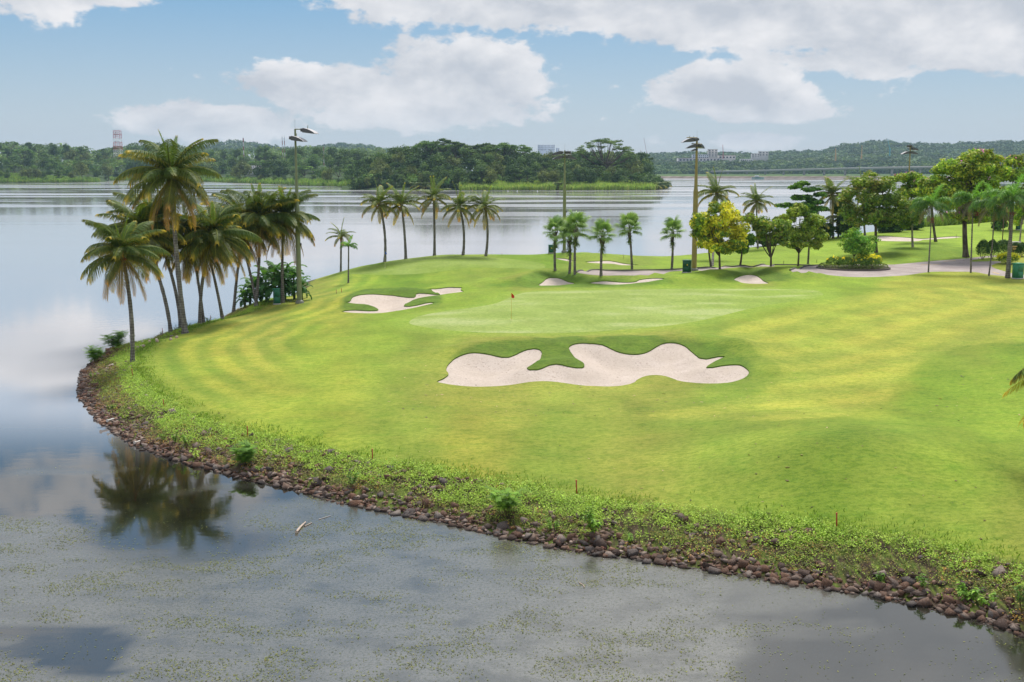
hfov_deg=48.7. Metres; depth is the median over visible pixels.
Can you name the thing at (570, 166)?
forest tree
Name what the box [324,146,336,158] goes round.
forest tree
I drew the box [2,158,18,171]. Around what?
forest tree
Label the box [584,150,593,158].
forest tree
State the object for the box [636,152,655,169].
forest tree
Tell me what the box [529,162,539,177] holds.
forest tree
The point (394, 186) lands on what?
shore bush
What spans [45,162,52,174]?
forest tree
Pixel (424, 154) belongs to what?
forest tree
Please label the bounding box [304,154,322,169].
forest tree
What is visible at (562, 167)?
forest tree
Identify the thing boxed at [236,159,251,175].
forest tree
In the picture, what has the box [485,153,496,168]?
forest tree
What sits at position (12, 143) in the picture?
forest tree
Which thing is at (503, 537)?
rock
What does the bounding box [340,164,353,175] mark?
forest tree
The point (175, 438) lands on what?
bank shrub
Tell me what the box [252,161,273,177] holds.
forest tree
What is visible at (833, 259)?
border shrub
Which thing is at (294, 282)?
banana plant
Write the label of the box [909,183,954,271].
foxtail palm
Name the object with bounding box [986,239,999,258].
clipped bush
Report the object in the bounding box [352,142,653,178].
wood mass
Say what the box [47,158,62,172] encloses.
forest tree
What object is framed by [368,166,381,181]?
forest tree
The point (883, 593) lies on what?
rock
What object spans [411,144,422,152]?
forest tree
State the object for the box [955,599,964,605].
rock
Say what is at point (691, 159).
long building
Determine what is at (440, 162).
forest tree
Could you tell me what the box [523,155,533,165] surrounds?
forest tree
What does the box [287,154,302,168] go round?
forest tree
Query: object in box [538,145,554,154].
apartment block
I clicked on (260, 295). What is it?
banana plant
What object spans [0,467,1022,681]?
floating waterweed
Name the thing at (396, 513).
rock
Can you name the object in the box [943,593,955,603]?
rock
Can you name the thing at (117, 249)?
coconut palm
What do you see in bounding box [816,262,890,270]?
planted island
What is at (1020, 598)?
bank shrub
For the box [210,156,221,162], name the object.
forest tree
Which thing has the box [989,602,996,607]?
rock
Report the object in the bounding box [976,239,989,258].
clipped bush
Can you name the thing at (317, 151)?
forest tree
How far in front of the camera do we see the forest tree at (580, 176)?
717.94 m
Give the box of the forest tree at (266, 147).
[261,144,269,160]
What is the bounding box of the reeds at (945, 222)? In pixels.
[923,208,1023,226]
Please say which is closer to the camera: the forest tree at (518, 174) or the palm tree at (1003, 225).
the palm tree at (1003, 225)
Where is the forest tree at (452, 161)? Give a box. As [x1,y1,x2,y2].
[445,154,461,166]
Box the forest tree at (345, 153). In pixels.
[339,147,352,159]
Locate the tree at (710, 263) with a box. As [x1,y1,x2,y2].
[697,235,713,265]
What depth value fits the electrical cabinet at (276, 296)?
106.35 m
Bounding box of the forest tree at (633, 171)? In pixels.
[631,165,642,179]
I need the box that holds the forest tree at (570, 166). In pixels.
[560,161,580,169]
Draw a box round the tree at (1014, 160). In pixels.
[997,153,1023,229]
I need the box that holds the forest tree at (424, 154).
[419,149,434,160]
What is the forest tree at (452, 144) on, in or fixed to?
on the wood mass at (645, 161)
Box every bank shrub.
[84,345,104,362]
[99,330,129,349]
[171,429,178,442]
[179,432,191,445]
[189,448,200,459]
[230,440,256,466]
[347,471,359,487]
[484,485,530,515]
[546,517,552,531]
[579,507,602,532]
[875,572,884,580]
[915,573,927,586]
[955,581,983,601]
[978,592,996,604]
[1013,585,1023,612]
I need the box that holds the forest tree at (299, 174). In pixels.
[290,166,303,177]
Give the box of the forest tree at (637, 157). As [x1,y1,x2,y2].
[632,155,642,167]
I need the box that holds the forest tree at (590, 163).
[587,160,603,176]
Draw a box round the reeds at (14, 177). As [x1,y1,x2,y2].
[0,172,350,186]
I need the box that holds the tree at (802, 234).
[772,202,829,265]
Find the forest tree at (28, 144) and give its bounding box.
[21,142,35,151]
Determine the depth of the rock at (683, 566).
39.99 m
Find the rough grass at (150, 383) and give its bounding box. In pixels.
[112,295,1022,591]
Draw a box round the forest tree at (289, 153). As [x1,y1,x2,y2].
[284,147,293,159]
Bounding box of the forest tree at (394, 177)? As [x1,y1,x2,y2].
[390,172,398,183]
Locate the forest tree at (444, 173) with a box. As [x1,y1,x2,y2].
[436,169,451,182]
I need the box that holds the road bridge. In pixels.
[707,166,1012,175]
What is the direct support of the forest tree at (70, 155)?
on the wood mass at (114, 161)
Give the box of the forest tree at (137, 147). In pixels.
[128,144,140,149]
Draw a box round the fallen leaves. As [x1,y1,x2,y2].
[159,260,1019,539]
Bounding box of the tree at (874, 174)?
[854,172,900,204]
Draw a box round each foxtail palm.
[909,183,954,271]
[948,180,990,272]
[968,181,1018,275]
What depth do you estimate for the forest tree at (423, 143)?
804.90 m
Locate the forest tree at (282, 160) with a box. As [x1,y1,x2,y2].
[279,158,290,173]
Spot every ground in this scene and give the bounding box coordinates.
[0,165,346,186]
[87,221,1023,631]
[342,173,659,189]
[655,174,951,175]
[686,170,895,173]
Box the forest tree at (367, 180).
[364,177,370,184]
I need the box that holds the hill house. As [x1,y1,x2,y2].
[691,154,708,157]
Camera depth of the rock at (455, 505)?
46.00 m
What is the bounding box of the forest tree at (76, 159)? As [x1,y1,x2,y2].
[69,158,85,168]
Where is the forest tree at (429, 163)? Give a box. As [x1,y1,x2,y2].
[419,156,435,171]
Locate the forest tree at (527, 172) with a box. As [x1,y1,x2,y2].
[522,168,536,183]
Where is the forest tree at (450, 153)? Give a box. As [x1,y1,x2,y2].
[441,151,453,162]
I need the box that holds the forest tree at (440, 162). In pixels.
[432,153,447,168]
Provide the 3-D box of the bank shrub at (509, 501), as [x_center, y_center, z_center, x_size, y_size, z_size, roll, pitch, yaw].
[-0.164,6.370,44.686,1.949,1.260,1.627,0,9,0]
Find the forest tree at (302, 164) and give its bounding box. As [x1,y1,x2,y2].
[297,161,309,173]
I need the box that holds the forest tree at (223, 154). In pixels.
[217,151,228,159]
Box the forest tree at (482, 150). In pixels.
[463,143,495,154]
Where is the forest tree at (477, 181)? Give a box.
[471,166,491,183]
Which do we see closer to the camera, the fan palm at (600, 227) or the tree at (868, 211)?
the fan palm at (600, 227)
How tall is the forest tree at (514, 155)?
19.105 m
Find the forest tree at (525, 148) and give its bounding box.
[497,144,532,158]
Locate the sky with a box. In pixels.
[0,0,1023,170]
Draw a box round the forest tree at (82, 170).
[74,160,88,176]
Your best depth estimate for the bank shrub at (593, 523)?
42.51 m
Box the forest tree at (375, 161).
[370,156,385,170]
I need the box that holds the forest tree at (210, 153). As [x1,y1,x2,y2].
[205,149,214,157]
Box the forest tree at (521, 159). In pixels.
[516,155,525,168]
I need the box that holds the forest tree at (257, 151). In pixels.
[253,145,263,161]
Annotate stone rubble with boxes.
[76,331,1023,633]
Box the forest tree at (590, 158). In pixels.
[580,155,599,170]
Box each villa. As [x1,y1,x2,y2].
[751,154,759,160]
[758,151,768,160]
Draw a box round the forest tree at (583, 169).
[581,166,592,176]
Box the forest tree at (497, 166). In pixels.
[484,159,505,178]
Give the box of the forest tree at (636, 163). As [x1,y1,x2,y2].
[624,158,642,173]
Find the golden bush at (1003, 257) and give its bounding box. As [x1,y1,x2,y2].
[996,252,1020,262]
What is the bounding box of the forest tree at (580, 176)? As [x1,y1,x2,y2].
[570,166,585,182]
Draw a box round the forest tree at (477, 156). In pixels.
[471,151,488,162]
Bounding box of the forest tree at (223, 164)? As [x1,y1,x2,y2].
[216,162,229,173]
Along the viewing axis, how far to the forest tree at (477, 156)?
791.54 m
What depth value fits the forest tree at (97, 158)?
1350.74 m
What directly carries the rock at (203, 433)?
on the ground at (835, 351)
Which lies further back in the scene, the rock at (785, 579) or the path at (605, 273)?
the path at (605, 273)
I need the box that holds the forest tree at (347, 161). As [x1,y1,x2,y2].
[339,156,355,167]
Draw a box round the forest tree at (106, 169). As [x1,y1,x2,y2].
[100,164,113,179]
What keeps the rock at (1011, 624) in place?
on the ground at (835, 351)
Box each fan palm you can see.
[542,215,565,270]
[556,224,583,273]
[558,209,591,274]
[587,217,616,275]
[613,211,642,268]
[660,215,687,268]
[807,224,815,263]
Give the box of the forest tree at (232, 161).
[225,156,238,166]
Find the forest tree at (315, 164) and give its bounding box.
[305,159,319,173]
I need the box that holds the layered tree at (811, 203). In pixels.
[774,180,829,217]
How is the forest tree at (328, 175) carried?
on the shore ground at (102, 178)
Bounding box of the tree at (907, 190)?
[894,171,937,241]
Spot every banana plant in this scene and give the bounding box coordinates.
[236,287,253,307]
[238,279,261,304]
[240,274,268,300]
[252,265,272,300]
[260,260,291,299]
[267,262,296,299]
[267,277,289,299]
[278,264,307,298]
[291,276,312,299]
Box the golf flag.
[511,293,513,319]
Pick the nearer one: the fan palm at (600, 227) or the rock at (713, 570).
the rock at (713, 570)
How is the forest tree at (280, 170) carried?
on the shore ground at (102, 178)
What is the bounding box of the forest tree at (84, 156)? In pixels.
[78,152,89,159]
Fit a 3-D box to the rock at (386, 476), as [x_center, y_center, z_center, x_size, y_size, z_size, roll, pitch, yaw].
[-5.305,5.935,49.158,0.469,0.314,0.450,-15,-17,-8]
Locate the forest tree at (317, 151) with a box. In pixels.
[311,146,324,158]
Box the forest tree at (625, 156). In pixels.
[616,153,628,162]
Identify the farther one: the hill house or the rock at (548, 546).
the hill house
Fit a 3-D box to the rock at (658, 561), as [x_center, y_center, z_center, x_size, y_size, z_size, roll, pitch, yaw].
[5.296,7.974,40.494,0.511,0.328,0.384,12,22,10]
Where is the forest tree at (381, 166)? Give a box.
[375,159,394,179]
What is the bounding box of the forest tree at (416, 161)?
[406,158,421,172]
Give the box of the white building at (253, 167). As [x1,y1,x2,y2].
[246,165,261,175]
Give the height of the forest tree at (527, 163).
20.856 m
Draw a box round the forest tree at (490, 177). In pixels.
[481,165,497,183]
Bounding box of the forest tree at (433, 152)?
[421,145,438,157]
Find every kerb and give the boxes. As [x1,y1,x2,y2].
[576,264,774,271]
[775,264,820,265]
[789,265,811,269]
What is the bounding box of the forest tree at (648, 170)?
[641,165,653,176]
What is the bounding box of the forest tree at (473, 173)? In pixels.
[468,168,478,180]
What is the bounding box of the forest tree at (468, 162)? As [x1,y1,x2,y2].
[464,158,478,174]
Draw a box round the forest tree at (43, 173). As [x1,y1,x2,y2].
[39,170,47,176]
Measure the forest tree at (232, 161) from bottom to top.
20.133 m
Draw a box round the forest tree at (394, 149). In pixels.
[388,146,401,156]
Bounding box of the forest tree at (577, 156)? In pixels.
[575,150,588,158]
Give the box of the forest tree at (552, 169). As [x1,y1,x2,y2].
[547,165,561,176]
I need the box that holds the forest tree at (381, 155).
[372,151,387,162]
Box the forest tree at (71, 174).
[68,171,75,177]
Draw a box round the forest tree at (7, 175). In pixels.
[3,168,10,181]
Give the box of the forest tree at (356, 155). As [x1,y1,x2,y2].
[348,149,367,159]
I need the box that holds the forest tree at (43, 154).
[36,151,51,169]
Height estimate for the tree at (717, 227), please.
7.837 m
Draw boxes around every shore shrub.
[755,233,774,246]
[813,222,836,239]
[834,216,860,234]
[877,223,906,232]
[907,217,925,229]
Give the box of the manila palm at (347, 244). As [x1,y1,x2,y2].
[340,235,357,282]
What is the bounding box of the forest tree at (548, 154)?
[542,149,554,157]
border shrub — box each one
[826,256,841,265]
[836,256,856,267]
[849,257,869,267]
[855,253,870,265]
[863,257,881,266]
[866,253,882,265]
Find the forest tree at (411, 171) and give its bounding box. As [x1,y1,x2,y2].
[404,164,417,180]
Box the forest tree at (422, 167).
[417,162,427,176]
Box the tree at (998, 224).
[990,211,1008,230]
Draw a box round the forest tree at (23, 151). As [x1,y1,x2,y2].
[12,149,35,158]
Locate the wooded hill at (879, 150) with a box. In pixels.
[636,139,1023,163]
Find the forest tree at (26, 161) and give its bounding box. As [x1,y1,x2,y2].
[22,155,34,165]
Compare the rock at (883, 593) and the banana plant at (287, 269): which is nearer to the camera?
the rock at (883, 593)
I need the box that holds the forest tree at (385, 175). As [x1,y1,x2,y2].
[381,170,391,180]
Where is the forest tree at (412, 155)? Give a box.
[401,150,424,170]
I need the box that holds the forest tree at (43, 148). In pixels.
[28,145,45,152]
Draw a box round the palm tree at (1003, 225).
[1001,206,1007,246]
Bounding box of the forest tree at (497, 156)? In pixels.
[489,151,504,163]
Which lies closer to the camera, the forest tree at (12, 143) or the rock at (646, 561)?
the rock at (646, 561)
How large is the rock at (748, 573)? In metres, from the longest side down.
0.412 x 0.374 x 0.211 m
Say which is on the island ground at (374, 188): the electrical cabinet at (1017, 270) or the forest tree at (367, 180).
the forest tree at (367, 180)
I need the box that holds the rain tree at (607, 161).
[575,138,635,170]
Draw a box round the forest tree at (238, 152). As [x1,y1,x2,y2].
[231,148,242,157]
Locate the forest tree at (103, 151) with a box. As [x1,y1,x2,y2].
[96,149,111,157]
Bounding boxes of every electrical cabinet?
[273,288,280,304]
[548,244,553,253]
[682,259,691,272]
[1011,263,1023,278]
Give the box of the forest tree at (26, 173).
[22,167,32,176]
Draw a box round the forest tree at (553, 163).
[546,160,561,172]
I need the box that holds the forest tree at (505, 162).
[496,155,517,178]
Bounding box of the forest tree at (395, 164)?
[382,162,402,180]
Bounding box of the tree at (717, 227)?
[689,200,750,268]
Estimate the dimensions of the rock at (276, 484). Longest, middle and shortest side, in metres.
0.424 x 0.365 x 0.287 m
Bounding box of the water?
[0,178,1023,681]
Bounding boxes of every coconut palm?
[80,212,170,363]
[91,199,186,332]
[102,192,187,328]
[113,130,222,333]
[157,206,232,323]
[163,201,262,323]
[171,213,249,319]
[200,190,286,312]
[202,200,268,300]
[222,183,302,305]
[252,186,319,302]
[325,217,355,271]
[358,178,400,261]
[383,182,424,258]
[416,176,450,255]
[438,181,475,254]
[464,186,503,255]
[698,167,738,265]
[735,185,775,247]
[799,211,834,229]
[812,176,854,237]
[825,199,846,236]
[844,167,881,234]
[1002,368,1023,427]
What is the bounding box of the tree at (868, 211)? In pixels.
[835,176,914,252]
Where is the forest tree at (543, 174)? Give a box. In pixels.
[537,167,550,182]
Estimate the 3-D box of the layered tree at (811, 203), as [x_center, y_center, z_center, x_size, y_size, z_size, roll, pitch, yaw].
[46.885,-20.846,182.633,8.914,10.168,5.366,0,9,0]
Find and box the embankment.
[661,176,950,177]
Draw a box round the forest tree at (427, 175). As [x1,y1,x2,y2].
[420,169,436,184]
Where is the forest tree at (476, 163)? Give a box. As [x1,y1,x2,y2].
[471,158,486,169]
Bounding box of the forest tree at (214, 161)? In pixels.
[202,159,222,169]
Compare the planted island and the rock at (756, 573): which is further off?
the planted island
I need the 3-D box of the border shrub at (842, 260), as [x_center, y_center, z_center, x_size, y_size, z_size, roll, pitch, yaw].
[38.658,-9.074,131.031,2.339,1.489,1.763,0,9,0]
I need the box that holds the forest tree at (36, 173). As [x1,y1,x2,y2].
[31,167,41,177]
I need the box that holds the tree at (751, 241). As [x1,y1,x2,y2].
[735,233,755,264]
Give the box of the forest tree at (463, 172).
[451,167,469,184]
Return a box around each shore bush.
[336,176,346,186]
[348,176,365,189]
[360,173,380,187]
[362,174,380,187]
[382,179,397,187]
[382,179,397,187]
[396,177,411,186]
[405,173,421,184]
[443,174,454,187]
[445,175,472,187]
[520,175,540,180]
[632,172,653,183]
[641,172,663,186]
[646,176,660,187]
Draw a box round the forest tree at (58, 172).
[52,169,64,177]
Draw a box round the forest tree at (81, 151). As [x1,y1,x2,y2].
[75,146,88,155]
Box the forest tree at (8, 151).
[1,148,16,160]
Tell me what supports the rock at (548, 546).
on the ground at (835, 351)
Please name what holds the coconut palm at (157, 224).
on the ground at (835, 351)
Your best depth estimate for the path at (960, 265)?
130.71 m
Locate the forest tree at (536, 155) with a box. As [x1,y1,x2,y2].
[524,150,539,161]
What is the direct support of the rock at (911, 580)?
on the ground at (835, 351)
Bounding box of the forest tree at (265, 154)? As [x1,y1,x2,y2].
[258,152,276,158]
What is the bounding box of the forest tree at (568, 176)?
[557,170,573,182]
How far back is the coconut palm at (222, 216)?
93.14 m
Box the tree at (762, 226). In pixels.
[744,212,792,265]
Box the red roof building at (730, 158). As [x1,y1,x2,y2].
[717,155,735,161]
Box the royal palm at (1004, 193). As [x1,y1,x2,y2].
[980,173,1023,277]
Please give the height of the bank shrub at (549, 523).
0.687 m
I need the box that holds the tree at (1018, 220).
[1013,205,1023,241]
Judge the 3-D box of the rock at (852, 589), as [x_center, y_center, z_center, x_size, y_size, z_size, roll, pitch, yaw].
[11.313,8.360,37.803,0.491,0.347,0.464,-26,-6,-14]
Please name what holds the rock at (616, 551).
on the ground at (835, 351)
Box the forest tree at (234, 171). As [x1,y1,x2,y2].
[230,164,240,176]
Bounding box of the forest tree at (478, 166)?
[473,163,486,176]
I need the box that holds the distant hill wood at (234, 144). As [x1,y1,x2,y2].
[200,139,389,153]
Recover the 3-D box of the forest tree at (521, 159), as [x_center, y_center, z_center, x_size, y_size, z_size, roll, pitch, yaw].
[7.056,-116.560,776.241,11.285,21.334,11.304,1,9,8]
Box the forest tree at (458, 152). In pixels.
[449,147,462,156]
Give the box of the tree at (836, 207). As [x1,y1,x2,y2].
[833,200,843,215]
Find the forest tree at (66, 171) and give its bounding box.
[58,164,72,175]
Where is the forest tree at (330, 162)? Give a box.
[326,159,335,174]
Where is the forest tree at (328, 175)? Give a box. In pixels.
[321,167,333,179]
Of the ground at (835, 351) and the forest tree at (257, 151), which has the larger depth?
the forest tree at (257, 151)
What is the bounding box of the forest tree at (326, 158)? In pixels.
[322,154,334,165]
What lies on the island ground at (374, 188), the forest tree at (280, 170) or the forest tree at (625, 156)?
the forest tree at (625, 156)
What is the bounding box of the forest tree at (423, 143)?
[411,140,442,154]
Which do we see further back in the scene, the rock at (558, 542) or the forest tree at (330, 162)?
the forest tree at (330, 162)
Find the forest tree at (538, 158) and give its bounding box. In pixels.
[531,153,544,172]
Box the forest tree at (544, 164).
[536,162,550,170]
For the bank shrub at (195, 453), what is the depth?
54.17 m
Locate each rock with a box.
[165,451,173,456]
[180,455,186,461]
[192,462,200,467]
[199,430,207,437]
[204,465,211,470]
[206,449,212,455]
[248,466,257,472]
[271,481,281,486]
[282,447,292,453]
[282,482,289,489]
[313,477,322,484]
[324,466,333,472]
[324,485,332,490]
[349,500,357,506]
[377,491,383,497]
[384,474,394,479]
[390,510,400,516]
[402,513,410,517]
[405,496,413,501]
[406,508,414,512]
[418,515,428,521]
[422,499,432,506]
[434,511,443,518]
[439,477,448,485]
[440,510,446,516]
[447,523,456,526]
[450,502,459,509]
[485,504,492,513]
[497,521,508,529]
[498,534,506,539]
[507,534,515,540]
[514,531,522,538]
[520,517,528,523]
[524,533,531,538]
[528,533,535,540]
[529,521,540,526]
[543,543,556,548]
[555,540,562,546]
[556,534,566,542]
[566,533,576,540]
[579,540,589,545]
[585,546,593,551]
[588,531,599,537]
[593,538,607,547]
[594,546,603,550]
[600,534,608,539]
[604,551,615,557]
[611,549,620,555]
[627,549,638,555]
[642,554,650,558]
[642,558,651,563]
[653,554,665,560]
[653,557,666,564]
[662,546,671,551]
[677,513,684,520]
[677,565,687,568]
[703,561,714,567]
[708,566,721,574]
[714,549,723,556]
[715,536,725,544]
[721,567,729,573]
[727,557,735,564]
[738,559,748,567]
[745,570,752,577]
[747,565,758,571]
[751,571,760,577]
[759,565,769,571]
[769,538,780,544]
[770,572,778,579]
[770,577,779,583]
[777,562,785,569]
[780,577,789,584]
[781,572,789,577]
[788,580,798,587]
[791,575,801,580]
[798,569,809,576]
[803,574,814,583]
[804,528,814,535]
[820,577,831,585]
[831,586,838,591]
[845,586,860,592]
[866,580,874,588]
[872,570,886,575]
[872,580,885,591]
[872,591,880,596]
[879,591,886,596]
[881,583,892,591]
[886,575,898,587]
[887,590,897,597]
[896,568,905,574]
[899,582,909,589]
[900,576,916,585]
[903,586,914,592]
[906,600,916,606]
[907,574,918,577]
[911,589,925,595]
[917,597,930,606]
[922,588,930,594]
[934,606,943,612]
[936,604,946,609]
[937,580,947,584]
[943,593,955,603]
[943,607,956,615]
[944,588,952,594]
[953,607,962,613]
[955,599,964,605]
[957,604,966,609]
[959,580,972,585]
[961,612,970,619]
[969,613,975,618]
[975,568,986,575]
[975,610,985,617]
[976,615,986,621]
[988,610,998,619]
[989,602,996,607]
[989,608,999,618]
[990,565,1005,578]
[992,618,1009,629]
[997,608,1005,615]
[1005,600,1014,606]
[1008,623,1020,628]
[1010,624,1020,630]
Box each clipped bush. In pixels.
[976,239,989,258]
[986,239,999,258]
[997,239,1012,252]
[1011,242,1022,255]
[1016,242,1023,254]
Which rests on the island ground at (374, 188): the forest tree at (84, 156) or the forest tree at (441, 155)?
the forest tree at (441, 155)
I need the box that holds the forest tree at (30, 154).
[22,152,36,166]
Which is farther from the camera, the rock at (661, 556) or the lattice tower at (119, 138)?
the lattice tower at (119, 138)
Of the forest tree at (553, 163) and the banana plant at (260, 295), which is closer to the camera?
the banana plant at (260, 295)
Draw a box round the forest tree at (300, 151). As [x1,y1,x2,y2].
[289,147,306,156]
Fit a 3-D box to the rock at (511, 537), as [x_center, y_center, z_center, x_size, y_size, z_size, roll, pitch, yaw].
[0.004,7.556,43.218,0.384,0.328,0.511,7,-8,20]
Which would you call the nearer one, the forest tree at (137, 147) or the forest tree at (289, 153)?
the forest tree at (289, 153)
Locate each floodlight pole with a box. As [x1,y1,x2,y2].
[289,126,318,303]
[552,150,575,252]
[681,136,704,270]
[901,144,918,229]
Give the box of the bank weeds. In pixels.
[86,295,1023,621]
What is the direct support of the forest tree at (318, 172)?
on the shore ground at (102, 178)
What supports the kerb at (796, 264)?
on the path at (960, 265)
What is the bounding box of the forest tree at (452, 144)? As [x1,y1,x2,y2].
[441,141,476,159]
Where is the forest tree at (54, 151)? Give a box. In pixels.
[47,143,60,155]
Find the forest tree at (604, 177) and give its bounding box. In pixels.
[598,171,611,181]
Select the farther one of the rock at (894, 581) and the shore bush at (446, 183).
the shore bush at (446, 183)
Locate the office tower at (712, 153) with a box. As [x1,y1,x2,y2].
[707,149,717,157]
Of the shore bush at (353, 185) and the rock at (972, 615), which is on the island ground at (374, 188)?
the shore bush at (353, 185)
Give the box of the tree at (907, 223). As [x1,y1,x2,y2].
[893,196,927,246]
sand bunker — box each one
[344,288,462,312]
[438,343,748,386]
[540,278,573,285]
[589,261,628,264]
[593,279,660,283]
[734,275,765,283]
[877,236,957,240]
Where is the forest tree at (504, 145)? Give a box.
[492,142,520,158]
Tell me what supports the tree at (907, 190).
on the ground at (835, 351)
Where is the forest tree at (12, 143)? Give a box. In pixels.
[2,141,18,152]
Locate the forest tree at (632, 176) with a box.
[624,174,637,182]
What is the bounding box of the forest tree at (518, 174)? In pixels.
[511,167,525,182]
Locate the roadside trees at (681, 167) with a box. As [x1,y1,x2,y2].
[653,159,1020,173]
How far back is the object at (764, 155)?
2482.75 m
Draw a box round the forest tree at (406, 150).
[399,145,413,158]
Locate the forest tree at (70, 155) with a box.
[63,148,77,161]
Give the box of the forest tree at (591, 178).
[585,168,598,182]
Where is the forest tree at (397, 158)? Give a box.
[390,150,404,164]
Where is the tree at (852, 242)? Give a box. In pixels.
[837,227,881,265]
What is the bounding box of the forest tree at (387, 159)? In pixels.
[383,152,394,165]
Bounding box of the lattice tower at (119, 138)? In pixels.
[113,129,122,164]
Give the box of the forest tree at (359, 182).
[356,179,362,185]
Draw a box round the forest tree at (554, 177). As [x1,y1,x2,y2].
[547,167,560,181]
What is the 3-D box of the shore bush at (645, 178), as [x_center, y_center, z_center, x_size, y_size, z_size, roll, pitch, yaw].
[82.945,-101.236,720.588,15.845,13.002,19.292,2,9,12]
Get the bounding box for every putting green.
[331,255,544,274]
[409,289,822,332]
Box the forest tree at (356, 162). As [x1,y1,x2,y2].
[347,160,363,178]
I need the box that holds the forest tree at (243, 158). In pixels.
[237,156,249,163]
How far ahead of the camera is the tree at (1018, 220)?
168.84 m
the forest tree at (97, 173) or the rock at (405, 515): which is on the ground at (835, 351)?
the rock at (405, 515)
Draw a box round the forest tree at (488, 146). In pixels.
[470,142,507,157]
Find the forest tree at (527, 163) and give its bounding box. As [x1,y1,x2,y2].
[519,157,536,167]
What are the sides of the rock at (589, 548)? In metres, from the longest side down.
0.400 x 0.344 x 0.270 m
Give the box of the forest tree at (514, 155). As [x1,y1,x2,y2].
[503,150,521,176]
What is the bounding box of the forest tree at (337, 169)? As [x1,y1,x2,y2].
[332,167,347,178]
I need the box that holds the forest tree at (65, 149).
[60,143,72,154]
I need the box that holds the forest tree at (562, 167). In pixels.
[560,165,571,175]
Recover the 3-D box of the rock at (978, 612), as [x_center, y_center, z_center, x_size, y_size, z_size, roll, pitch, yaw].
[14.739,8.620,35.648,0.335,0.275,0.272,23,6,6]
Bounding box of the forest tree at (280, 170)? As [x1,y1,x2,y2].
[264,158,288,176]
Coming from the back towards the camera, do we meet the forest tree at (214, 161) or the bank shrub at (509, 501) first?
the forest tree at (214, 161)
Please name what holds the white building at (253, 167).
on the shore ground at (102, 178)
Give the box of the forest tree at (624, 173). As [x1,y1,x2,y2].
[615,168,631,178]
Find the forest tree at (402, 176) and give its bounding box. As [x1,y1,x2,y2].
[396,174,406,182]
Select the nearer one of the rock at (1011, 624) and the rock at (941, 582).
the rock at (1011, 624)
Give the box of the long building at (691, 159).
[677,158,719,161]
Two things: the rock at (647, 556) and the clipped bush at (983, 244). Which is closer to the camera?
the rock at (647, 556)
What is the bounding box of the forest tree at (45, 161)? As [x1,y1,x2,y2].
[37,157,53,168]
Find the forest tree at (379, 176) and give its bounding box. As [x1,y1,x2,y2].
[371,173,383,184]
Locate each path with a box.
[578,265,774,275]
[791,256,1023,277]
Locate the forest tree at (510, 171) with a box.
[499,166,521,183]
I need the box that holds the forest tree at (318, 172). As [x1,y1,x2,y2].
[314,166,328,177]
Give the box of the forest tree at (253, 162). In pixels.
[247,160,270,164]
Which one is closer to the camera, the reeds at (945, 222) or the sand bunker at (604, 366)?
the sand bunker at (604, 366)
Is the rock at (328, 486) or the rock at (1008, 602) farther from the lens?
the rock at (328, 486)
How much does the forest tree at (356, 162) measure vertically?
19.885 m
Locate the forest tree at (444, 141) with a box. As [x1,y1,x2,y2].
[425,138,462,152]
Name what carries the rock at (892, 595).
on the ground at (835, 351)
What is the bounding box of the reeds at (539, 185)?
[457,178,657,189]
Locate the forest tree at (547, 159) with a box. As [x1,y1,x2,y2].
[539,157,559,171]
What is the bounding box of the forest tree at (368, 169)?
[361,164,376,174]
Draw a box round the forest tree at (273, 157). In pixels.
[270,154,282,165]
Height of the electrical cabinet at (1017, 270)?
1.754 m
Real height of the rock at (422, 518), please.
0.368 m
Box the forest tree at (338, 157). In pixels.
[329,154,343,167]
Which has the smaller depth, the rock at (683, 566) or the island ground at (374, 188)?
the rock at (683, 566)
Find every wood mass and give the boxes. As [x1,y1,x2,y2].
[0,141,385,173]
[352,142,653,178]
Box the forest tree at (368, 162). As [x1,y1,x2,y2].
[355,155,374,169]
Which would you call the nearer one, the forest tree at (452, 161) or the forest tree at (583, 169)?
the forest tree at (583, 169)
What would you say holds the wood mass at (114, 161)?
on the shore ground at (102, 178)
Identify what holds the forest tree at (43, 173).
on the shore ground at (102, 178)
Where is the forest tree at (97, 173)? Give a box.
[92,167,102,176]
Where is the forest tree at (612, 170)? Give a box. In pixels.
[605,164,616,176]
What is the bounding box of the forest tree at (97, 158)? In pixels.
[92,153,101,162]
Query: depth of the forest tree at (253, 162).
1174.79 m
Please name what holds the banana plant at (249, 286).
on the ground at (835, 351)
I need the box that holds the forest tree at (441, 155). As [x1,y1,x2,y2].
[428,150,449,175]
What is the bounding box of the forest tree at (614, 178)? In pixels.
[611,169,624,182]
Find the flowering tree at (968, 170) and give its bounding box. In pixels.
[914,148,1011,257]
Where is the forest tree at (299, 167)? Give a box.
[294,165,314,176]
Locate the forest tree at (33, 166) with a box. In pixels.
[23,164,37,173]
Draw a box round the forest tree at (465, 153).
[458,147,469,164]
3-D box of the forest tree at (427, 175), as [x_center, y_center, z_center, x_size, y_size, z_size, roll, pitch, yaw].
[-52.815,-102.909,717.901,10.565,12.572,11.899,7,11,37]

